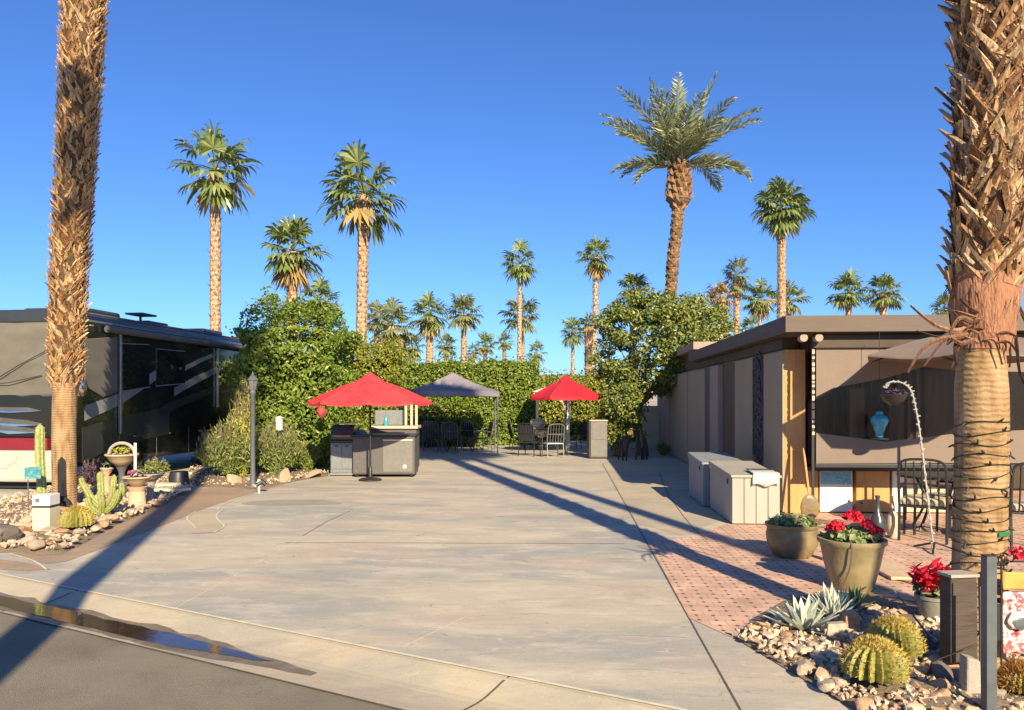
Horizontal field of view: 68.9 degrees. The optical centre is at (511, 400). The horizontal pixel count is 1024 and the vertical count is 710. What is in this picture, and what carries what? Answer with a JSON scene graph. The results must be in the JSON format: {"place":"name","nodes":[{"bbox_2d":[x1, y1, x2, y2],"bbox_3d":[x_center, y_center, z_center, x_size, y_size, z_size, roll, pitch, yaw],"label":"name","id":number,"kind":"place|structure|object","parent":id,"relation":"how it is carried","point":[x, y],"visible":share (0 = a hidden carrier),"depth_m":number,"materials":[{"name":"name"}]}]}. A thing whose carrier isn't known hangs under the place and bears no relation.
{"place":"outdoors","nodes":[
{"label":"outdoors","id":0,"kind":"place"},
{"bbox_2d":[0,484,282,570],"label":"brown border path","id":1,"kind":"structure","parent":0,"point":[185,504],"depth_m":10.35,"materials":[{"name":"brown concrete"}]},
{"bbox_2d":[0,612,403,709],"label":"street","id":2,"kind":"structure","parent":0,"point":[45,666],"depth_m":4.68,"materials":[{"name":"grey asphalt"}]},
{"bbox_2d":[8,401,656,709],"bbox_3d":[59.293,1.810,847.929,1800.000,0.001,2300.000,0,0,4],"label":"ground","id":3,"kind":"structure","parent":0,"point":[652,403],"depth_m":33.44,"materials":[{"name":"grey concrete"}]},
{"bbox_2d":[167,119,263,331],"bbox_3d":[-12.012,-4.741,30.028,3.692,12.882,3.057,0,0,4],"label":"fan palm","id":4,"kind":"object","parent":3,"relation":"on","point":[216,191],"visible":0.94,"depth_m":29.82,"materials":[{"name":"green plant"}]},
{"bbox_2d":[260,215,332,347],"bbox_3d":[-9.770,-3.389,34.023,3.384,10.182,3.394,0,0,4],"label":"fan palm","id":5,"kind":"object","parent":3,"relation":"on","point":[291,267],"visible":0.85,"depth_m":33.63,"materials":[{"name":"green plant"}]},
{"bbox_2d":[299,276,341,345],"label":"fan palm","id":6,"kind":"object","parent":3,"relation":"on","point":[325,291],"visible":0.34,"depth_m":43.77,"materials":[{"name":"green plant"}]},
{"bbox_2d":[367,296,419,359],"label":"fan palm","id":7,"kind":"object","parent":3,"relation":"on","point":[392,329],"visible":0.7,"depth_m":37.75,"materials":[{"name":"green plant"}]},
{"bbox_2d":[406,290,449,362],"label":"fan palm","id":8,"kind":"object","parent":3,"relation":"on","point":[430,324],"visible":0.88,"depth_m":43.80,"materials":[{"name":"green plant"}]},
{"bbox_2d":[443,292,484,362],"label":"fan palm","id":9,"kind":"object","parent":3,"relation":"on","point":[464,321],"visible":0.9,"depth_m":45.74,"materials":[{"name":"green plant"}]},
{"bbox_2d":[497,293,540,361],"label":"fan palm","id":10,"kind":"object","parent":3,"relation":"on","point":[530,308],"visible":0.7,"depth_m":57.77,"materials":[{"name":"green plant"}]},
{"bbox_2d":[500,238,538,361],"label":"fan palm","id":11,"kind":"object","parent":3,"relation":"on","point":[519,272],"visible":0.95,"depth_m":51.83,"materials":[{"name":"green plant"}]},
{"bbox_2d":[558,316,584,375],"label":"fan palm","id":12,"kind":"object","parent":3,"relation":"on","point":[571,338],"visible":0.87,"depth_m":55.82,"materials":[{"name":"green plant"}]},
{"bbox_2d":[578,311,597,383],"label":"fan palm","id":13,"kind":"object","parent":3,"relation":"on","point":[587,329],"visible":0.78,"depth_m":39.82,"materials":[{"name":"green plant"}]},
{"bbox_2d":[574,234,614,374],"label":"fan palm","id":14,"kind":"object","parent":3,"relation":"on","point":[596,266],"visible":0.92,"depth_m":43.82,"materials":[{"name":"green plant"}]},
{"bbox_2d":[704,280,737,333],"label":"fan palm","id":15,"kind":"object","parent":3,"relation":"on","point":[721,288],"visible":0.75,"depth_m":37.84,"materials":[{"name":"green plant"}]},
{"bbox_2d":[720,254,749,334],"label":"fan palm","id":16,"kind":"object","parent":3,"relation":"on","point":[738,285],"visible":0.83,"depth_m":41.85,"materials":[{"name":"green plant"}]},
{"bbox_2d":[742,277,777,325],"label":"fan palm","id":17,"kind":"object","parent":3,"relation":"on","point":[760,307],"visible":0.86,"depth_m":45.75,"materials":[{"name":"green plant"}]},
{"bbox_2d":[750,175,816,318],"bbox_3d":[12.970,-4.589,35.961,3.163,12.579,2.835,0,0,28],"label":"fan palm","id":18,"kind":"object","parent":3,"relation":"on","point":[782,224],"visible":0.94,"depth_m":35.81,"materials":[{"name":"green plant"}]},
{"bbox_2d":[768,277,813,315],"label":"fan palm","id":19,"kind":"object","parent":3,"relation":"on","point":[791,308],"visible":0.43,"depth_m":51.60,"materials":[{"name":"green plant"}]},
{"bbox_2d":[825,265,872,314],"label":"fan palm","id":20,"kind":"object","parent":3,"relation":"on","point":[850,299],"visible":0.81,"depth_m":41.82,"materials":[{"name":"green plant"}]},
{"bbox_2d":[860,272,907,314],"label":"fan palm","id":21,"kind":"object","parent":3,"relation":"on","point":[882,302],"visible":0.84,"depth_m":41.82,"materials":[{"name":"green plant"}]},
{"bbox_2d":[0,441,853,709],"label":"driveway","id":22,"kind":"structure","parent":0,"point":[537,567],"depth_m":7.24,"materials":[{"name":"beige concrete"}]},
{"bbox_2d":[0,474,195,555],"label":"gravel","id":23,"kind":"structure","parent":22,"relation":"on","point":[11,543],"depth_m":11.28,"materials":[{"name":"stone"}]},
{"bbox_2d":[35,423,46,493],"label":"column cactus","id":24,"kind":"object","parent":23,"relation":"on","point":[41,483],"depth_m":10.43,"materials":[{"name":"green plant"}]},
{"bbox_2d":[32,493,59,530],"bbox_3d":[-5.858,1.440,9.391,0.223,0.520,0.224,0,0,0],"label":"utility pedestal","id":25,"kind":"object","parent":23,"relation":"on","point":[45,509],"visible":0.79,"depth_m":9.28,"materials":[{"name":"white metal"}]},
{"bbox_2d":[57,504,95,527],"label":"barrel cactus","id":26,"kind":"object","parent":23,"relation":"on","point":[76,515],"visible":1,"depth_m":9.32,"materials":[{"name":"plant"}]},
{"bbox_2d":[44,0,110,505],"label":"fan palm","id":27,"kind":"object","parent":23,"relation":"on","point":[81,48],"visible":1,"depth_m":11.43,"materials":[{"name":"brown plant"}]},
{"bbox_2d":[77,458,100,485],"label":"flowering plant","id":28,"kind":"object","parent":23,"relation":"on","point":[89,472],"visible":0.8,"depth_m":14.14,"materials":[{"name":"purple plant"}]},
{"bbox_2d":[78,471,125,514],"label":"cluster cactus","id":29,"kind":"object","parent":23,"relation":"on","point":[112,502],"visible":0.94,"depth_m":10.57,"materials":[{"name":"green plant"}]},
{"bbox_2d":[104,441,138,494],"bbox_3d":[-6.691,1.204,12.808,0.534,0.991,0.534,0,0,4],"label":"bowl planter","id":30,"kind":"object","parent":23,"relation":"on","point":[123,460],"visible":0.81,"depth_m":12.75,"materials":[{"name":"ceramic"}]},
{"bbox_2d":[122,468,151,508],"bbox_3d":[-5.806,1.377,11.562,0.424,0.646,0.424,0,0,4],"label":"bowl planter","id":31,"kind":"object","parent":23,"relation":"on","point":[136,490],"visible":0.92,"depth_m":11.47,"materials":[{"name":"ceramic"}]},
{"bbox_2d":[0,308,303,488],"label":"motorhome","id":32,"kind":"object","parent":22,"relation":"on","point":[152,388],"visible":0.51,"depth_m":15.37,"materials":[{"name":"black metal"}]},
{"bbox_2d":[82,417,116,462],"bbox_3d":[-8.168,0.784,14.806,0.010,0.860,1.039,0,0,7],"label":"bay door","id":33,"kind":"structure","parent":32,"relation":"in","point":[97,437],"depth_m":14.75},
{"bbox_2d":[122,344,149,390],"bbox_3d":[-8.036,-0.698,15.949,0.012,1.039,0.974,0,0,6],"label":"window","id":34,"kind":"structure","parent":32,"relation":"in","point":[135,358],"depth_m":15.93,"materials":[{"name":"black glass"}]},
{"bbox_2d":[122,407,168,442],"bbox_3d":[-7.991,0.546,16.355,0.010,0.769,1.704,0,0,7],"label":"bay door","id":35,"kind":"structure","parent":32,"relation":"in","point":[152,423],"depth_m":16.28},
{"bbox_2d":[156,349,184,385],"bbox_3d":[-7.886,-0.737,17.267,0.012,0.851,1.178,0,0,6],"label":"window","id":36,"kind":"structure","parent":32,"relation":"in","point":[170,365],"depth_m":17.20,"materials":[{"name":"black glass"}]},
{"bbox_2d":[189,455,329,488],"bbox_3d":[-6.249,1.656,18.950,3.544,0.075,9.802,0,0,-23],"label":"planting bed","id":37,"kind":"object","parent":22,"relation":"on","point":[238,484],"visible":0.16,"depth_m":15.99,"materials":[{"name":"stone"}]},
{"bbox_2d":[193,415,266,475],"bbox_3d":[-6.030,1.002,16.014,1.502,1.427,1.442,0,0,-11],"label":"desert shrub","id":38,"kind":"object","parent":37,"relation":"on","point":[225,453],"visible":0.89,"depth_m":15.73,"materials":[{"name":"green plant"}]},
{"bbox_2d":[227,374,257,476],"bbox_3d":[-5.777,0.563,16.001,0.680,2.265,0.699,0,0,4],"label":"yellow shrub","id":39,"kind":"object","parent":37,"relation":"on","point":[241,407],"visible":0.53,"depth_m":15.88,"materials":[{"name":"green plant"}]},
{"bbox_2d":[248,372,257,486],"bbox_3d":[-5.034,0.570,14.501,0.230,2.260,0.199,0,0,4],"label":"lamp post","id":40,"kind":"object","parent":37,"relation":"on","point":[252,380],"visible":0.91,"depth_m":14.46,"materials":[{"name":"metal"}]},
{"bbox_2d":[255,418,303,473],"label":"desert shrub","id":41,"kind":"object","parent":37,"relation":"on","point":[270,456],"visible":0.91,"depth_m":16.36,"materials":[{"name":"green plant"}]},
{"bbox_2d":[209,285,372,470],"bbox_3d":[-5.533,-0.593,19.246,3.617,4.665,3.965,0,0,0],"label":"clipped tree","id":42,"kind":"object","parent":37,"relation":"on","point":[291,380],"visible":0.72,"depth_m":18.16,"materials":[{"name":"green plant"}]},
{"bbox_2d":[294,440,321,469],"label":"desert shrub","id":43,"kind":"object","parent":37,"relation":"on","point":[307,459],"visible":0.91,"depth_m":17.44,"materials":[{"name":"green plant"}]},
{"bbox_2d":[241,499,341,505],"bbox_3d":[-3.642,1.698,12.377,1.635,0.001,0.744,0,0,-10],"label":"stain","id":44,"kind":"object","parent":22,"relation":"on","point":[290,502],"visible":1,"depth_m":12.38,"materials":[{"name":"beige concrete"}]},
{"bbox_2d":[0,574,676,709],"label":"kerb apron","id":45,"kind":"object","parent":22,"relation":"on","point":[401,681],"visible":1,"depth_m":4.85,"materials":[{"name":"beige concrete"}]},
{"bbox_2d":[0,592,317,675],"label":"wet gutter stain","id":46,"kind":"object","parent":45,"relation":"on","point":[280,665],"visible":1,"depth_m":5.46,"materials":[{"name":"black liquid"}]},
{"bbox_2d":[0,596,270,660],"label":"gutter water","id":47,"kind":"structure","parent":46,"relation":"on","point":[127,630],"depth_m":5.76,"materials":[{"name":"blue liquid"}]},
{"bbox_2d":[329,421,367,474],"bbox_3d":[-3.669,1.087,16.978,0.830,1.185,0.664,0,0,0],"label":"grill","id":48,"kind":"object","parent":22,"relation":"on","point":[341,440],"visible":0.6,"depth_m":16.70,"materials":[{"name":"black metal"}]},
{"bbox_2d":[315,139,408,359],"bbox_3d":[-5.739,-4.141,28.914,3.640,11.690,3.415,0,0,-42],"label":"fan palm","id":49,"kind":"object","parent":22,"relation":"on","point":[362,214],"visible":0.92,"depth_m":28.81,"materials":[{"name":"green plant"}]},
{"bbox_2d":[307,372,431,480],"bbox_3d":[-2.996,0.549,15.785,2.396,2.291,2.396,0,0,15],"label":"parasol","id":50,"kind":"object","parent":22,"relation":"on","point":[369,389],"visible":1,"depth_m":15.15,"materials":[{"name":"red fabric"}]},
{"bbox_2d":[333,332,417,432],"bbox_3d":[-4.325,-0.163,22.252,2.856,3.788,2.424,0,0,0],"label":"hedge","id":51,"kind":"object","parent":22,"relation":"on","point":[386,367],"visible":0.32,"depth_m":21.68,"materials":[{"name":"green plant"}]},
{"bbox_2d":[351,433,418,476],"bbox_3d":[-2.824,1.228,16.729,1.410,0.935,0.666,0,0,0],"label":"kitchen island","id":52,"kind":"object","parent":22,"relation":"on","point":[394,453],"visible":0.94,"depth_m":16.41,"materials":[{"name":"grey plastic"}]},
{"bbox_2d":[383,441,412,471],"bbox_3d":[-2.516,1.240,16.410,0.651,0.680,0.028,0,0,0],"label":"door","id":53,"kind":"structure","parent":52,"relation":"in","point":[397,455],"depth_m":16.41,"materials":[{"name":"grey paint"}]},
{"bbox_2d":[368,404,420,466],"bbox_3d":[-2.901,0.875,18.500,1.220,1.590,0.720,0,0,0],"label":"counter","id":54,"kind":"object","parent":22,"relation":"on","point":[389,421],"visible":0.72,"depth_m":18.45,"materials":[{"name":"beige stone"}]},
{"bbox_2d":[409,397,455,447],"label":"shrub","id":55,"kind":"object","parent":22,"relation":"on","point":[436,418],"visible":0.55,"depth_m":26.99,"materials":[{"name":"green plant"}]},
{"bbox_2d":[441,422,461,452],"bbox_3d":[-1.949,1.188,23.978,0.536,1.007,0.634,0,0,9],"label":"patio chair","id":56,"kind":"object","parent":22,"relation":"on","point":[450,432],"visible":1,"depth_m":23.75,"materials":[{"name":"black metal"}]},
{"bbox_2d":[410,373,498,453],"bbox_3d":[-1.958,0.387,24.800,2.972,2.607,2.711,0,0,-3],"label":"gazebo","id":57,"kind":"object","parent":22,"relation":"on","point":[452,384],"visible":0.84,"depth_m":23.75,"materials":[{"name":"grey fabric"}]},
{"bbox_2d":[439,396,489,446],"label":"shrub","id":58,"kind":"object","parent":22,"relation":"on","point":[476,421],"visible":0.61,"depth_m":27.47,"materials":[{"name":"green plant"}]},
{"bbox_2d":[398,353,545,444],"bbox_3d":[-1.821,-0.043,28.783,6.349,3.579,2.430,0,0,0],"label":"hedge","id":59,"kind":"object","parent":22,"relation":"on","point":[514,383],"visible":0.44,"depth_m":28.07,"materials":[{"name":"green plant"}]},
{"bbox_2d":[517,423,540,456],"bbox_3d":[0.513,1.188,22.644,0.536,1.007,0.634,0,0,24],"label":"patio chair","id":60,"kind":"object","parent":22,"relation":"on","point":[526,434],"visible":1,"depth_m":22.45,"materials":[{"name":"black metal"}]},
{"bbox_2d":[530,387,569,448],"bbox_3d":[1.393,0.575,26.725,1.435,2.230,1.750,0,0,0],"label":"shelter","id":61,"kind":"object","parent":22,"relation":"on","point":[536,409],"visible":0.33,"depth_m":25.95,"materials":[{"name":"beige metal"}]},
{"bbox_2d":[531,375,599,454],"bbox_3d":[1.683,0.449,23.247,2.152,2.490,2.152,0,0,4],"label":"parasol","id":62,"kind":"object","parent":22,"relation":"on","point":[565,387],"visible":0.99,"depth_m":22.67,"materials":[{"name":"red fabric"}]},
{"bbox_2d":[538,368,614,440],"bbox_3d":[2.499,0.178,31.774,3.912,3.144,2.343,0,0,0],"label":"hedge","id":63,"kind":"object","parent":22,"relation":"on","point":[580,411],"visible":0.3,"depth_m":31.13,"materials":[{"name":"green plant"}]},
{"bbox_2d":[587,420,607,457],"bbox_3d":[2.503,1.135,21.899,0.560,1.110,0.560,0,0,0],"label":"heater cabinet","id":64,"kind":"object","parent":22,"relation":"on","point":[596,438],"visible":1,"depth_m":21.66,"materials":[{"name":"beige metal"}]},
{"bbox_2d":[592,402,646,450],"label":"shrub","id":65,"kind":"object","parent":22,"relation":"on","point":[614,435],"visible":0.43,"depth_m":22.61,"materials":[{"name":"green plant"}]},
{"bbox_2d":[593,366,653,455],"bbox_3d":[3.263,0.322,22.501,1.779,2.802,1.612,0,0,34],"label":"citrus tree","id":66,"kind":"object","parent":22,"relation":"on","point":[621,387],"visible":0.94,"depth_m":22.17,"materials":[{"name":"green plant"}]},
{"bbox_2d":[615,272,653,373],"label":"fan palm","id":67,"kind":"object","parent":22,"relation":"on","point":[632,280],"visible":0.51,"depth_m":29.83,"materials":[{"name":"green plant"}]},
{"bbox_2d":[624,406,658,448],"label":"garden wall","id":68,"kind":"structure","parent":22,"relation":"on","point":[650,427],"depth_m":26.00,"materials":[{"name":"grey concrete"}]},
{"bbox_2d":[585,284,744,456],"bbox_3d":[4.700,-0.900,22.917,4.896,5.297,3.630,0,0,4],"label":"citrus tree","id":69,"kind":"object","parent":22,"relation":"on","point":[699,320],"visible":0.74,"depth_m":22.27,"materials":[{"name":"green plant"}]},
{"bbox_2d":[599,70,763,341],"bbox_3d":[6.058,-5.165,26.907,5.789,13.732,3.924,0,0,4],"label":"date palm","id":70,"kind":"object","parent":22,"relation":"on","point":[683,140],"visible":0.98,"depth_m":26.54,"materials":[{"name":"green plant"}]},
{"bbox_2d":[0,0,1023,381],"label":"sky","id":71,"kind":"structure","parent":0,"point":[485,118],"materials":[{"name":"blue"}]},
{"bbox_2d":[603,463,725,539],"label":"side path","id":72,"kind":"structure","parent":0,"point":[657,496],"depth_m":13.01,"materials":[{"name":"beige concrete"}]},
{"bbox_2d":[688,452,741,505],"bbox_3d":[3.406,1.305,12.518,0.690,0.769,1.390,0,0,4],"label":"deck box","id":73,"kind":"object","parent":72,"relation":"on","point":[699,480],"visible":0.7,"depth_m":12.33,"materials":[{"name":"grey plastic"}]},
{"bbox_2d":[649,490,1023,639],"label":"brick patio","id":74,"kind":"structure","parent":0,"point":[728,578],"depth_m":7.61,"materials":[{"name":"red brick"}]},
{"bbox_2d":[709,461,781,523],"bbox_3d":[3.370,1.320,10.916,0.680,0.740,1.590,0,0,4],"label":"deck box","id":75,"kind":"object","parent":74,"relation":"on","point":[737,496],"visible":0.92,"depth_m":10.16,"materials":[{"name":"plastic"}]},
{"bbox_2d":[746,469,779,486],"bbox_3d":[3.452,1.070,10.309,0.369,0.208,0.446,0,0,4],"label":"towel","id":76,"kind":"object","parent":75,"relation":"hanging from","point":[766,477],"visible":1,"depth_m":10.10,"materials":[{"name":"white fabric"}]},
{"bbox_2d":[765,512,820,558],"bbox_3d":[3.051,1.466,8.135,0.570,0.468,0.572,0,0,4],"label":"flower pot","id":77,"kind":"object","parent":74,"relation":"on","point":[791,536],"visible":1,"depth_m":7.94,"materials":[{"name":"brown ceramic"}]},
{"bbox_2d":[800,448,818,519],"bbox_3d":[4.263,1.199,10.667,0.245,1.011,0.330,0,0,27],"label":"shovel","id":78,"kind":"object","parent":74,"relation":"on","point":[809,505],"visible":0.91,"depth_m":10.55,"materials":[{"name":"brown wood"}]},
{"bbox_2d":[657,314,1023,519],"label":"house","id":79,"kind":"structure","parent":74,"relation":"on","point":[778,395],"depth_m":11.57,"materials":[{"name":"beige paint"}]},
{"bbox_2d":[817,470,851,511],"bbox_3d":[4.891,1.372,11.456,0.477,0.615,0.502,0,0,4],"label":"fridge door","id":80,"kind":"structure","parent":79,"relation":"in","point":[834,487],"depth_m":11.23,"materials":[{"name":"white paint"}]},
{"bbox_2d":[852,471,889,511],"bbox_3d":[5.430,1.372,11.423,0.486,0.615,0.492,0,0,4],"label":"cabinet door","id":81,"kind":"structure","parent":79,"relation":"in","point":[865,484],"depth_m":11.20,"materials":[{"name":"brown wood"}]},
{"bbox_2d":[812,333,1023,468],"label":"curtain window","id":82,"kind":"structure","parent":79,"relation":"in","point":[837,340],"depth_m":10.58,"materials":[{"name":"beige fabric"}]},
{"bbox_2d":[817,509,887,592],"bbox_3d":[3.071,1.338,6.748,0.587,0.724,0.588,0,0,4],"label":"flower pot","id":83,"kind":"object","parent":74,"relation":"on","point":[852,555],"visible":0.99,"depth_m":6.58,"materials":[{"name":"beige ceramic"}]},
{"bbox_2d":[735,591,1023,709],"bbox_3d":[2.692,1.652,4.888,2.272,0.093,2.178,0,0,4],"label":"gravel","id":84,"kind":"structure","parent":74,"relation":"on","point":[832,670],"depth_m":4.78,"materials":[{"name":"stone"}]},
{"bbox_2d":[763,593,839,634],"bbox_3d":[2.138,1.551,5.463,0.522,0.260,0.540,0,0,-36],"label":"agave","id":85,"kind":"object","parent":84,"relation":"on","point":[800,616],"visible":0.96,"depth_m":5.38,"materials":[{"name":"green plant"}]},
{"bbox_2d":[802,582,864,615],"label":"agave","id":86,"kind":"object","parent":84,"relation":"on","point":[834,600],"visible":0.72,"depth_m":5.67,"materials":[{"name":"green plant"}]},
{"bbox_2d":[837,633,912,684],"bbox_3d":[2.126,1.489,4.371,0.418,0.239,0.419,0,0,4],"label":"barrel cactus","id":87,"kind":"object","parent":84,"relation":"on","point":[872,658],"visible":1,"depth_m":4.28,"materials":[{"name":"green plant"}]},
{"bbox_2d":[861,614,928,657],"bbox_3d":[2.450,1.488,4.780,0.391,0.231,0.393,0,0,4],"label":"barrel cactus","id":88,"kind":"object","parent":84,"relation":"on","point":[903,632],"visible":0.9,"depth_m":4.70,"materials":[{"name":"green plant"}]},
{"bbox_2d":[895,557,950,620],"bbox_3d":[3.192,1.450,5.640,0.495,0.500,0.433,0,0,4],"label":"flower pot","id":89,"kind":"object","parent":84,"relation":"on","point":[924,579],"visible":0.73,"depth_m":5.61,"materials":[{"name":"grey ceramic"}]},
{"bbox_2d":[937,570,979,662],"bbox_3d":[2.747,1.331,4.597,0.194,0.539,0.125,0,0,-8],"label":"utility pedestal","id":90,"kind":"object","parent":84,"relation":"on","point":[958,610],"visible":0.85,"depth_m":4.54,"materials":[{"name":"brown metal"}]},
{"bbox_2d":[907,0,1023,669],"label":"fan palm","id":91,"kind":"object","parent":84,"relation":"on","point":[983,274],"visible":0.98,"depth_m":4.58,"materials":[{"name":"brown plant"}]},
{"bbox_2d":[946,415,1014,631],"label":"string lights","id":92,"kind":"object","parent":91,"relation":"attached to","point":[980,510],"visible":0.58,"depth_m":4.60,"materials":[{"name":"black plastic"}]},
{"bbox_2d":[929,636,1001,681],"bbox_3d":[2.715,1.534,4.441,0.302,0.485,0.192,20,16,2],"label":"boulder","id":93,"kind":"object","parent":84,"relation":"on","point":[939,668],"visible":0.58,"depth_m":4.47,"materials":[{"name":"stone"}]},
{"bbox_2d":[959,653,980,693],"bbox_3d":[2.603,1.576,4.244,0.084,0.248,0.090,0,0,4],"label":"stone slab","id":94,"kind":"object","parent":84,"relation":"on","point":[969,676],"depth_m":4.20,"materials":[{"name":"beige stone"}]},
{"bbox_2d":[980,554,1000,709],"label":"sign post","id":95,"kind":"object","parent":84,"relation":"on","point":[990,621],"visible":1,"depth_m":3.95,"materials":[{"name":"black metal"}]},
{"bbox_2d":[997,657,1023,694],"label":"barrel cactus","id":96,"kind":"object","parent":84,"relation":"on","point":[1010,674],"visible":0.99,"depth_m":4.23,"materials":[{"name":"plant"}]},
{"bbox_2d":[1000,545,1023,667],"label":"garden flag","id":97,"kind":"object","parent":84,"relation":"on","point":[1013,622],"visible":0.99,"depth_m":4.45,"materials":[{"name":"multicoloured fabric"}]},
{"bbox_2d":[886,496,897,537],"bbox_3d":[4.691,1.438,9.200,0.170,0.515,0.170,0,0,4],"label":"bottle","id":98,"kind":"object","parent":74,"relation":"on","point":[892,523],"visible":0.9,"depth_m":9.15,"materials":[{"name":"white ceramic"}]},
{"bbox_2d":[879,559,913,579],"bbox_3d":[3.767,1.676,7.399,0.360,0.032,0.800,0,0,4],"label":"stepping stone","id":99,"kind":"object","parent":74,"relation":"on","point":[891,569],"visible":0.46,"depth_m":7.27,"materials":[{"name":"stone"}]},
{"bbox_2d":[883,380,951,554],"bbox_3d":[4.589,0.738,8.386,0.759,1.931,0.395,0,0,-25],"label":"shepherd hook","id":100,"kind":"object","parent":74,"relation":"on","point":[886,385],"visible":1,"depth_m":8.39,"materials":[{"name":"white metal"}]},
{"bbox_2d":[897,458,951,544],"bbox_3d":[5.000,1.188,9.056,0.536,1.007,0.634,0,0,34],"label":"patio chair","id":101,"kind":"object","parent":74,"relation":"on","point":[914,500],"visible":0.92,"depth_m":8.91,"materials":[{"name":"black metal"}]},
{"bbox_2d":[896,471,953,530],"bbox_3d":[5.604,1.340,9.800,1.000,0.719,1.000,0,0,4],"label":"patio table","id":102,"kind":"object","parent":74,"relation":"on","point":[934,475],"visible":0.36,"depth_m":9.70,"materials":[{"name":"black metal"}]},
{"bbox_2d":[913,481,952,534],"bbox_3d":[5.429,1.188,9.254,0.536,1.007,0.634,0,0,-31],"label":"patio chair","id":103,"kind":"object","parent":74,"relation":"on","point":[937,510],"visible":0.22,"depth_m":9.37,"materials":[{"name":"black metal"}]},
{"bbox_2d":[868,332,1023,532],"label":"parasol","id":104,"kind":"object","parent":74,"relation":"on","point":[906,352],"visible":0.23,"depth_m":9.29,"materials":[{"name":"beige fabric"}]},
{"bbox_2d":[870,333,888,439],"bbox_3d":[5.067,-0.190,10.300,0.240,1.480,0.236,0,0,4],"label":"hanging feeder","id":105,"kind":"object","parent":104,"relation":"hanging from","point":[879,420],"visible":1,"depth_m":10.25,"materials":[{"name":"blue glass"}]},
{"bbox_2d":[1009,462,1023,548],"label":"patio chair","id":106,"kind":"object","parent":74,"relation":"on","point":[1017,507],"visible":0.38,"depth_m":8.46,"materials":[{"name":"black metal"}]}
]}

